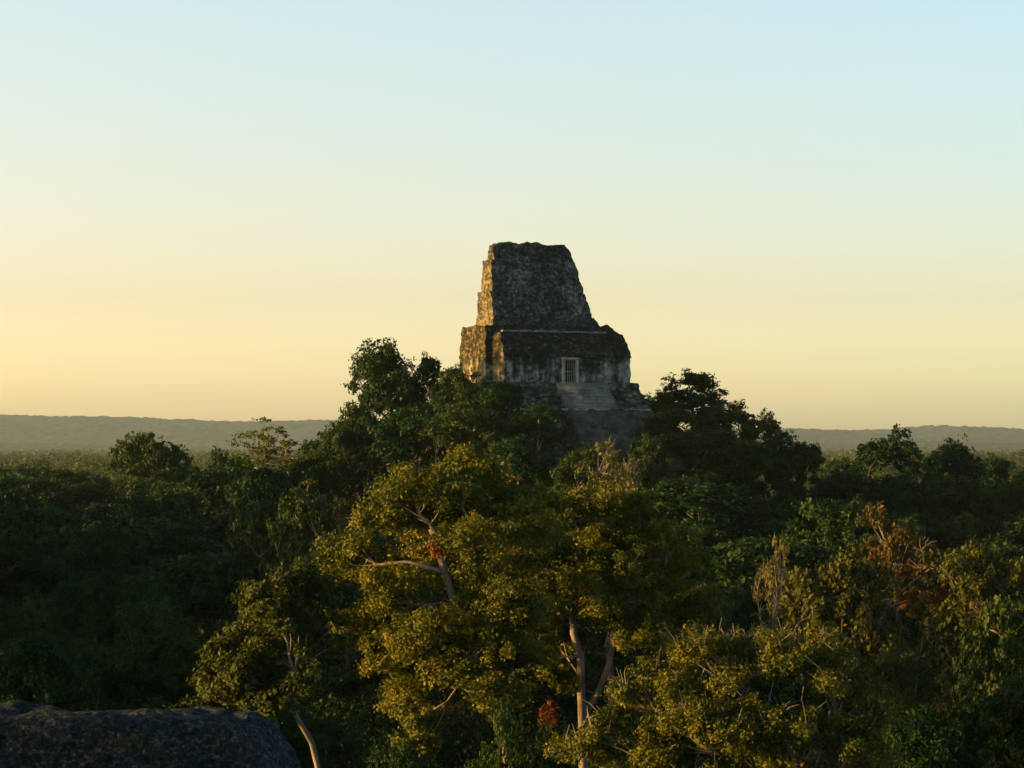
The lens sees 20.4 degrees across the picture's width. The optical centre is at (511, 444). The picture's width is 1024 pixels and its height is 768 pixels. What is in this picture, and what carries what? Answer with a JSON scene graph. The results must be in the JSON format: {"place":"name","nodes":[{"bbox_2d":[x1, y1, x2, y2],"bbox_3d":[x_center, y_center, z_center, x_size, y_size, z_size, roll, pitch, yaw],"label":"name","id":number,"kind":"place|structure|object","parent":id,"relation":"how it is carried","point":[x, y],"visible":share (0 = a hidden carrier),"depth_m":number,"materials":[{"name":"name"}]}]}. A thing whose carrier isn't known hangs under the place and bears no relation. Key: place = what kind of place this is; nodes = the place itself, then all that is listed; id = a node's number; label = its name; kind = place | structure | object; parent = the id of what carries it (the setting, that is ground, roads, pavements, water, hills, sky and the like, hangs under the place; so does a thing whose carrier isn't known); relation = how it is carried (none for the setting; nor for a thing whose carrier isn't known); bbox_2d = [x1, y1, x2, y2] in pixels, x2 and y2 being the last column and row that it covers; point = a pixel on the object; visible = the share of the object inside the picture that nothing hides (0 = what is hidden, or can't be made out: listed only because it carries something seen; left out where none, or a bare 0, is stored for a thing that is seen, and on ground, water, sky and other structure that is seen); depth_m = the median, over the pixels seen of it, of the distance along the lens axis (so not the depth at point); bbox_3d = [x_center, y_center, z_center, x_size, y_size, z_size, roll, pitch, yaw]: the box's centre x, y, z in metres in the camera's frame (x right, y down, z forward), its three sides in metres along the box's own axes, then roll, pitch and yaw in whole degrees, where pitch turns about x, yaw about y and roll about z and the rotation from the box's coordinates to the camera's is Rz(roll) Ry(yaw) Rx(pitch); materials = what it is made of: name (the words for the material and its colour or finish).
{"place":"outdoors","nodes":[
{"label":"outdoors","id":0,"kind":"place"},
{"bbox_2d":[4,452,1018,767],"bbox_3d":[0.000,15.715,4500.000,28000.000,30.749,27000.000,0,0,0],"label":"ground","id":1,"kind":"structure","parent":0,"point":[452,710],"depth_m":272.38,"materials":[{"name":"green plant"}]},
{"bbox_2d":[0,476,42,517],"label":"jungle tree","id":2,"kind":"object","parent":1,"relation":"on","point":[15,497],"visible":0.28,"depth_m":338.13,"materials":[{"name":"green plant"}]},
{"bbox_2d":[4,462,67,495],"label":"jungle tree","id":3,"kind":"object","parent":1,"relation":"on","point":[34,474],"visible":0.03,"depth_m":487.75,"materials":[{"name":"green plant"}]},
{"bbox_2d":[18,474,70,510],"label":"jungle tree","id":4,"kind":"object","parent":1,"relation":"on","point":[39,489],"visible":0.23,"depth_m":404.14,"materials":[{"name":"green plant"}]},
{"bbox_2d":[0,631,110,711],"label":"jungle tree","id":5,"kind":"object","parent":1,"relation":"on","point":[32,681],"visible":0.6,"depth_m":122.16,"materials":[{"name":"green plant"}]},
{"bbox_2d":[35,463,90,517],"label":"jungle tree","id":6,"kind":"object","parent":1,"relation":"on","point":[60,481],"visible":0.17,"depth_m":418.56,"materials":[{"name":"green plant"}]},
{"bbox_2d":[52,476,116,511],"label":"jungle tree","id":7,"kind":"object","parent":1,"relation":"on","point":[86,492],"visible":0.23,"depth_m":407.01,"materials":[{"name":"green plant"}]},
{"bbox_2d":[78,497,132,536],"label":"jungle tree","id":8,"kind":"object","parent":1,"relation":"on","point":[107,508],"visible":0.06,"depth_m":370.29,"materials":[{"name":"green plant"}]},
{"bbox_2d":[62,566,202,703],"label":"jungle tree","id":9,"kind":"object","parent":1,"relation":"on","point":[130,589],"visible":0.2,"depth_m":174.87,"materials":[{"name":"green plant"}]},
{"bbox_2d":[51,593,238,710],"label":"jungle tree","id":10,"kind":"object","parent":1,"relation":"on","point":[157,673],"visible":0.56,"depth_m":137.85,"materials":[{"name":"green plant"}]},
{"bbox_2d":[0,700,301,767],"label":"stone ruin","id":11,"kind":"object","parent":1,"relation":"on","point":[196,736],"visible":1,"depth_m":58.30,"materials":[{"name":"grey stone"}]},
{"bbox_2d":[101,430,200,503],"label":"jungle tree","id":12,"kind":"object","parent":1,"relation":"on","point":[164,463],"visible":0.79,"depth_m":390.05,"materials":[{"name":"green plant"}]},
{"bbox_2d":[83,517,228,674],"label":"jungle tree","id":13,"kind":"object","parent":1,"relation":"on","point":[170,541],"visible":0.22,"depth_m":256.77,"materials":[{"name":"green plant"}]},
{"bbox_2d":[148,483,202,625],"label":"jungle tree","id":14,"kind":"object","parent":1,"relation":"on","point":[194,505],"visible":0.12,"depth_m":343.01,"materials":[{"name":"green plant"}]},
{"bbox_2d":[147,548,261,708],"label":"jungle tree","id":15,"kind":"object","parent":1,"relation":"on","point":[192,591],"visible":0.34,"depth_m":203.56,"materials":[{"name":"green plant"}]},
{"bbox_2d":[175,461,259,579],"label":"jungle tree","id":16,"kind":"object","parent":1,"relation":"on","point":[206,487],"visible":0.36,"depth_m":362.33,"materials":[{"name":"green plant"}]},
{"bbox_2d":[185,509,262,644],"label":"jungle tree","id":17,"kind":"object","parent":1,"relation":"on","point":[218,530],"visible":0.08,"depth_m":296.27,"materials":[{"name":"green plant"}]},
{"bbox_2d":[203,444,251,520],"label":"jungle tree","id":18,"kind":"object","parent":1,"relation":"on","point":[220,458],"visible":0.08,"depth_m":379.15,"materials":[{"name":"green plant"}]},
{"bbox_2d":[214,509,280,693],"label":"jungle tree","id":19,"kind":"object","parent":1,"relation":"on","point":[245,527],"visible":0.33,"depth_m":235.19,"materials":[{"name":"green plant"}]},
{"bbox_2d":[216,455,294,686],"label":"jungle tree","id":20,"kind":"object","parent":1,"relation":"on","point":[254,486],"visible":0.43,"depth_m":298.48,"materials":[{"name":"green plant"}]},
{"bbox_2d":[223,416,324,493],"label":"feathery tree","id":21,"kind":"object","parent":1,"relation":"on","point":[273,450],"visible":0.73,"depth_m":317.56,"materials":[{"name":"green plant"}]},
{"bbox_2d":[179,553,369,767],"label":"leafy tree","id":22,"kind":"object","parent":1,"relation":"on","point":[259,628],"visible":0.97,"depth_m":101.02,"materials":[{"name":"green plant"}]},
{"bbox_2d":[240,496,330,674],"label":"jungle tree","id":23,"kind":"object","parent":1,"relation":"on","point":[263,507],"visible":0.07,"depth_m":293.24,"materials":[{"name":"green plant"}]},
{"bbox_2d":[251,484,336,711],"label":"jungle tree","id":24,"kind":"object","parent":1,"relation":"on","point":[296,506],"visible":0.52,"depth_m":231.27,"materials":[{"name":"green plant"}]},
{"bbox_2d":[234,683,370,767],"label":"jungle tree","id":25,"kind":"object","parent":1,"relation":"on","point":[324,736],"visible":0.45,"depth_m":149.80,"materials":[{"name":"green plant"}]},
{"bbox_2d":[276,446,337,518],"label":"jungle tree","id":26,"kind":"object","parent":1,"relation":"on","point":[310,470],"visible":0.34,"depth_m":321.38,"materials":[{"name":"green plant"}]},
{"bbox_2d":[297,438,347,514],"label":"jungle tree","id":27,"kind":"object","parent":1,"relation":"on","point":[312,444],"visible":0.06,"depth_m":334.71,"materials":[{"name":"green plant"}]},
{"bbox_2d":[303,512,382,553],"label":"jungle tree","id":28,"kind":"object","parent":1,"relation":"on","point":[341,520],"visible":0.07,"depth_m":291.16,"materials":[{"name":"green plant"}]},
{"bbox_2d":[311,421,378,517],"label":"jungle tree","id":29,"kind":"object","parent":1,"relation":"on","point":[338,438],"visible":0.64,"depth_m":324.74,"materials":[{"name":"green plant"}]},
{"bbox_2d":[290,526,411,728],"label":"jungle tree","id":30,"kind":"object","parent":1,"relation":"on","point":[348,680],"visible":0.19,"depth_m":260.34,"materials":[{"name":"green plant"}]},
{"bbox_2d":[316,400,387,535],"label":"jungle tree","id":31,"kind":"object","parent":1,"relation":"on","point":[358,417],"visible":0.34,"depth_m":328.88,"materials":[{"name":"green plant"}]},
{"bbox_2d":[340,337,429,505],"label":"jungle tree","id":32,"kind":"object","parent":1,"relation":"on","point":[389,385],"visible":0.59,"depth_m":334.19,"materials":[{"name":"green plant"}]},
{"bbox_2d":[365,729,437,767],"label":"jungle tree","id":33,"kind":"object","parent":1,"relation":"on","point":[406,757],"visible":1,"depth_m":96.69,"materials":[{"name":"green plant"}]},
{"bbox_2d":[354,398,454,535],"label":"jungle tree","id":34,"kind":"object","parent":1,"relation":"on","point":[397,433],"visible":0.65,"depth_m":318.05,"materials":[{"name":"green plant"}]},
{"bbox_2d":[357,532,469,741],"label":"jungle tree","id":35,"kind":"object","parent":1,"relation":"on","point":[411,670],"visible":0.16,"depth_m":236.29,"materials":[{"name":"green plant"}]},
{"bbox_2d":[401,350,451,467],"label":"jungle tree","id":36,"kind":"object","parent":1,"relation":"on","point":[427,366],"visible":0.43,"depth_m":336.98,"materials":[{"name":"green plant"}]},
{"bbox_2d":[306,441,585,762],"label":"golden tree","id":37,"kind":"object","parent":1,"relation":"on","point":[417,502],"visible":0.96,"depth_m":110.52,"materials":[{"name":"green plant"}]},
{"bbox_2d":[424,362,482,459],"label":"jungle tree","id":38,"kind":"object","parent":1,"relation":"on","point":[451,377],"visible":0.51,"depth_m":328.71,"materials":[{"name":"green plant"}]},
{"bbox_2d":[416,401,510,473],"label":"jungle tree","id":39,"kind":"object","parent":1,"relation":"on","point":[465,419],"visible":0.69,"depth_m":312.62,"materials":[{"name":"green plant"}]},
{"bbox_2d":[467,375,527,455],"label":"jungle tree","id":40,"kind":"object","parent":1,"relation":"on","point":[495,398],"visible":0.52,"depth_m":325.38,"materials":[{"name":"green plant"}]},
{"bbox_2d":[455,690,556,767],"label":"jungle tree","id":41,"kind":"object","parent":1,"relation":"on","point":[503,723],"visible":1,"depth_m":99.68,"materials":[{"name":"green plant"}]},
{"bbox_2d":[0,446,1023,525],"bbox_3d":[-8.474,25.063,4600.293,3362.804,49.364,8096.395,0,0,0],"label":"forest","id":42,"kind":"object","parent":1,"relation":"on","point":[80,460],"visible":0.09,"depth_m":2231.79,"materials":[{"name":"green plant"}]},
{"bbox_2d":[442,549,590,759],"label":"jungle tree","id":43,"kind":"object","parent":1,"relation":"on","point":[546,689],"visible":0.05,"depth_m":239.55,"materials":[{"name":"green plant"}]},
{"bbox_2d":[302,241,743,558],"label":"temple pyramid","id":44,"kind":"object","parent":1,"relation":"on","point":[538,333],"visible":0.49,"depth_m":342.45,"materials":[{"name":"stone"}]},
{"bbox_2d":[490,432,557,491],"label":"jungle tree","id":45,"kind":"object","parent":1,"relation":"on","point":[530,467],"visible":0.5,"depth_m":304.55,"materials":[{"name":"green plant"}]},
{"bbox_2d":[503,401,572,488],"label":"jungle tree","id":46,"kind":"object","parent":1,"relation":"on","point":[530,426],"visible":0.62,"depth_m":318.74,"materials":[{"name":"green plant"}]},
{"bbox_2d":[533,715,578,767],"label":"jungle tree","id":47,"kind":"object","parent":1,"relation":"on","point":[561,764],"visible":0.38,"depth_m":101.09,"materials":[{"name":"green plant"}]},
{"bbox_2d":[546,441,611,618],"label":"jungle tree","id":48,"kind":"object","parent":1,"relation":"on","point":[563,473],"visible":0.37,"depth_m":296.75,"materials":[{"name":"green plant"}]},
{"bbox_2d":[183,522,1021,767],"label":"undergrowth","id":49,"kind":"object","parent":1,"relation":"on","point":[361,711],"visible":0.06,"depth_m":252.75,"materials":[{"name":"green plant"}]},
{"bbox_2d":[482,477,734,767],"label":"golden tree","id":50,"kind":"object","parent":1,"relation":"on","point":[603,558],"visible":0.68,"depth_m":119.23,"materials":[{"name":"green plant"}]},
{"bbox_2d":[571,436,651,719],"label":"bare tree","id":51,"kind":"object","parent":1,"relation":"on","point":[633,482],"visible":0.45,"depth_m":261.66,"materials":[{"name":"brown plant"}]},
{"bbox_2d":[613,433,675,523],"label":"jungle tree","id":52,"kind":"object","parent":1,"relation":"on","point":[655,449],"visible":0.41,"depth_m":303.24,"materials":[{"name":"green plant"}]},
{"bbox_2d":[607,516,713,656],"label":"jungle tree","id":53,"kind":"object","parent":1,"relation":"on","point":[669,553],"visible":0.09,"depth_m":248.91,"materials":[{"name":"green plant"}]},
{"bbox_2d":[645,389,683,431],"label":"jungle tree","id":54,"kind":"object","parent":1,"relation":"on","point":[667,399],"visible":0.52,"depth_m":344.27,"materials":[{"name":"green plant"}]},
{"bbox_2d":[635,405,707,465],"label":"jungle tree","id":55,"kind":"object","parent":1,"relation":"on","point":[668,421],"visible":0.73,"depth_m":336.27,"materials":[{"name":"green plant"}]},
{"bbox_2d":[607,578,763,766],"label":"jungle tree","id":56,"kind":"object","parent":1,"relation":"on","point":[747,599],"visible":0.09,"depth_m":202.31,"materials":[{"name":"green plant"}]},
{"bbox_2d":[646,427,730,481],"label":"jungle tree","id":57,"kind":"object","parent":1,"relation":"on","point":[692,442],"visible":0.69,"depth_m":325.79,"materials":[{"name":"green plant"}]},
{"bbox_2d":[652,367,729,435],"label":"jungle tree","id":58,"kind":"object","parent":1,"relation":"on","point":[703,385],"visible":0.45,"depth_m":350.60,"materials":[{"name":"green plant"}]},
{"bbox_2d":[658,468,730,552],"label":"jungle tree","id":59,"kind":"object","parent":1,"relation":"on","point":[709,478],"visible":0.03,"depth_m":295.51,"materials":[{"name":"green plant"}]},
{"bbox_2d":[638,477,768,616],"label":"jungle tree","id":60,"kind":"object","parent":1,"relation":"on","point":[712,512],"visible":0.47,"depth_m":284.75,"materials":[{"name":"green plant"}]},
{"bbox_2d":[651,601,765,767],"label":"jungle tree","id":61,"kind":"object","parent":1,"relation":"on","point":[711,616],"visible":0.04,"depth_m":168.49,"materials":[{"name":"green plant"}]},
{"bbox_2d":[679,426,743,493],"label":"jungle tree","id":62,"kind":"object","parent":1,"relation":"on","point":[724,436],"visible":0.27,"depth_m":335.00,"materials":[{"name":"green plant"}]},
{"bbox_2d":[693,399,759,474],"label":"jungle tree","id":63,"kind":"object","parent":1,"relation":"on","point":[716,415],"visible":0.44,"depth_m":343.80,"materials":[{"name":"green plant"}]},
{"bbox_2d":[629,627,827,767],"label":"jungle tree","id":64,"kind":"object","parent":1,"relation":"on","point":[783,683],"visible":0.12,"depth_m":146.01,"materials":[{"name":"green plant"}]},
{"bbox_2d":[542,616,918,767],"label":"twiggy golden tree","id":65,"kind":"object","parent":1,"relation":"on","point":[776,655],"visible":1,"depth_m":91.39,"materials":[{"name":"green plant"}]},
{"bbox_2d":[703,437,788,538],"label":"jungle tree","id":66,"kind":"object","parent":1,"relation":"on","point":[754,456],"visible":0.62,"depth_m":323.59,"materials":[{"name":"green plant"}]},
{"bbox_2d":[686,535,816,638],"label":"jungle tree","id":67,"kind":"object","parent":1,"relation":"on","point":[723,553],"visible":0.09,"depth_m":241.63,"materials":[{"name":"green plant"}]},
{"bbox_2d":[703,502,816,612],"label":"jungle tree","id":68,"kind":"object","parent":1,"relation":"on","point":[770,523],"visible":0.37,"depth_m":287.48,"materials":[{"name":"green plant"}]},
{"bbox_2d":[736,407,797,500],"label":"jungle tree","id":69,"kind":"object","parent":1,"relation":"on","point":[769,426],"visible":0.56,"depth_m":341.40,"materials":[{"name":"green plant"}]},
{"bbox_2d":[693,533,843,764],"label":"jungle tree","id":70,"kind":"object","parent":1,"relation":"on","point":[738,580],"visible":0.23,"depth_m":210.77,"materials":[{"name":"green plant"}]},
{"bbox_2d":[738,435,801,519],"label":"jungle tree","id":71,"kind":"object","parent":1,"relation":"on","point":[780,475],"visible":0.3,"depth_m":335.02,"materials":[{"name":"green plant"}]},
{"bbox_2d":[746,533,799,635],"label":"bare tree","id":72,"kind":"object","parent":1,"relation":"on","point":[767,573],"visible":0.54,"depth_m":175.60,"materials":[{"name":"brown plant"}]},
{"bbox_2d":[773,435,825,534],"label":"jungle tree","id":73,"kind":"object","parent":1,"relation":"on","point":[811,459],"visible":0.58,"depth_m":344.05,"materials":[{"name":"green plant"}]},
{"bbox_2d":[784,492,873,619],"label":"jungle tree","id":74,"kind":"object","parent":1,"relation":"on","point":[795,509],"visible":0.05,"depth_m":292.27,"materials":[{"name":"green plant"}]},
{"bbox_2d":[809,456,854,494],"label":"jungle tree","id":75,"kind":"object","parent":1,"relation":"on","point":[831,466],"visible":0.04,"depth_m":423.26,"materials":[{"name":"green plant"}]},
{"bbox_2d":[746,622,930,767],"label":"jungle tree","id":76,"kind":"object","parent":1,"relation":"on","point":[792,676],"visible":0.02,"depth_m":163.73,"materials":[{"name":"green plant"}]},
{"bbox_2d":[758,496,919,720],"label":"jungle tree","id":77,"kind":"object","parent":1,"relation":"on","point":[836,519],"visible":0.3,"depth_m":232.68,"materials":[{"name":"green plant"}]},
{"bbox_2d":[771,544,924,766],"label":"jungle tree","id":78,"kind":"object","parent":1,"relation":"on","point":[822,602],"visible":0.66,"depth_m":157.40,"materials":[{"name":"green plant"}]},
{"bbox_2d":[805,467,890,554],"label":"jungle tree","id":79,"kind":"object","parent":1,"relation":"on","point":[842,485],"visible":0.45,"depth_m":350.58,"materials":[{"name":"green plant"}]},
{"bbox_2d":[848,423,944,610],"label":"jungle tree","id":80,"kind":"object","parent":1,"relation":"on","point":[882,452],"visible":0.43,"depth_m":370.94,"materials":[{"name":"green plant"}]},
{"bbox_2d":[837,647,974,765],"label":"jungle tree","id":81,"kind":"object","parent":1,"relation":"on","point":[899,675],"visible":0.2,"depth_m":117.92,"materials":[{"name":"green plant"}]},
{"bbox_2d":[867,510,947,644],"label":"jungle tree","id":82,"kind":"object","parent":1,"relation":"on","point":[910,624],"visible":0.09,"depth_m":287.49,"materials":[{"name":"green plant"}]},
{"bbox_2d":[855,549,959,689],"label":"jungle tree","id":83,"kind":"object","parent":1,"relation":"on","point":[911,646],"visible":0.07,"depth_m":245.99,"materials":[{"name":"green plant"}]},
{"bbox_2d":[852,500,965,722],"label":"red leaved tree","id":84,"kind":"object","parent":1,"relation":"on","point":[913,572],"visible":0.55,"depth_m":204.09,"materials":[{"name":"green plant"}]},
{"bbox_2d":[870,470,959,549],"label":"jungle tree","id":85,"kind":"object","parent":1,"relation":"on","point":[922,501],"visible":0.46,"depth_m":352.51,"materials":[{"name":"green plant"}]},
{"bbox_2d":[851,702,992,767],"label":"jungle tree","id":86,"kind":"object","parent":1,"relation":"on","point":[921,750],"visible":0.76,"depth_m":97.38,"materials":[{"name":"green plant"}]},
{"bbox_2d":[909,433,989,520],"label":"jungle tree","id":87,"kind":"object","parent":1,"relation":"on","point":[961,461],"visible":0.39,"depth_m":377.44,"materials":[{"name":"green plant"}]},
{"bbox_2d":[915,471,998,551],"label":"jungle tree","id":88,"kind":"object","parent":1,"relation":"on","point":[963,492],"visible":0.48,"depth_m":364.88,"materials":[{"name":"green plant"}]},
{"bbox_2d":[928,511,1000,632],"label":"jungle tree","id":89,"kind":"object","parent":1,"relation":"on","point":[956,532],"visible":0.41,"depth_m":289.11,"materials":[{"name":"green plant"}]},
{"bbox_2d":[913,538,1023,767],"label":"jungle tree","id":90,"kind":"object","parent":1,"relation":"on","point":[979,585],"visible":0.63,"depth_m":189.39,"materials":[{"name":"green plant"}]},
{"bbox_2d":[926,538,1023,766],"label":"jungle tree","id":91,"kind":"object","parent":1,"relation":"on","point":[1007,555],"visible":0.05,"depth_m":218.14,"materials":[{"name":"green plant"}]},
{"bbox_2d":[937,632,1023,767],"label":"jungle tree","id":92,"kind":"object","parent":1,"relation":"on","point":[997,721],"visible":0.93,"depth_m":116.84,"materials":[{"name":"green plant"}]},
{"bbox_2d":[940,533,1023,673],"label":"jungle tree","id":93,"kind":"object","parent":1,"relation":"on","point":[1017,548],"visible":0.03,"depth_m":255.41,"materials":[{"name":"green plant"}]},
{"bbox_2d":[946,591,1023,767],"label":"jungle tree","id":94,"kind":"object","parent":1,"relation":"on","point":[1005,617],"visible":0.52,"depth_m":131.42,"materials":[{"name":"green plant"}]},
{"bbox_2d":[971,450,1019,533],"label":"jungle tree","id":95,"kind":"object","parent":1,"relation":"on","point":[997,470],"visible":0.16,"depth_m":391.15,"materials":[{"name":"green plant"}]},
{"bbox_2d":[970,474,1023,534],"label":"jungle tree","id":96,"kind":"object","parent":1,"relation":"on","point":[1002,502],"visible":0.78,"depth_m":358.23,"materials":[{"name":"green plant"}]},
{"bbox_2d":[986,512,1023,545],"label":"jungle tree","id":97,"kind":"object","parent":1,"relation":"on","point":[1016,532],"visible":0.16,"depth_m":288.83,"materials":[{"name":"green plant"}]},
{"bbox_2d":[0,414,1023,448],"bbox_3d":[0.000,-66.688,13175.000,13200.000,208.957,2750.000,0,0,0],"label":"hills","id":98,"kind":"structure","parent":0,"point":[93,430],"depth_m":12791.92,"materials":[{"name":"grey"}]},
{"bbox_2d":[0,439,1023,452],"bbox_3d":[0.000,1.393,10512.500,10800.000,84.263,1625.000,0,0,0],"label":"hills","id":99,"kind":"structure","parent":0,"point":[36,446],"depth_m":10396.45,"materials":[{"name":"green plant"}]},
{"bbox_2d":[0,0,1023,430],"label":"sky","id":100,"kind":"structure","parent":0,"point":[815,208],"materials":[{"name":"blue"}]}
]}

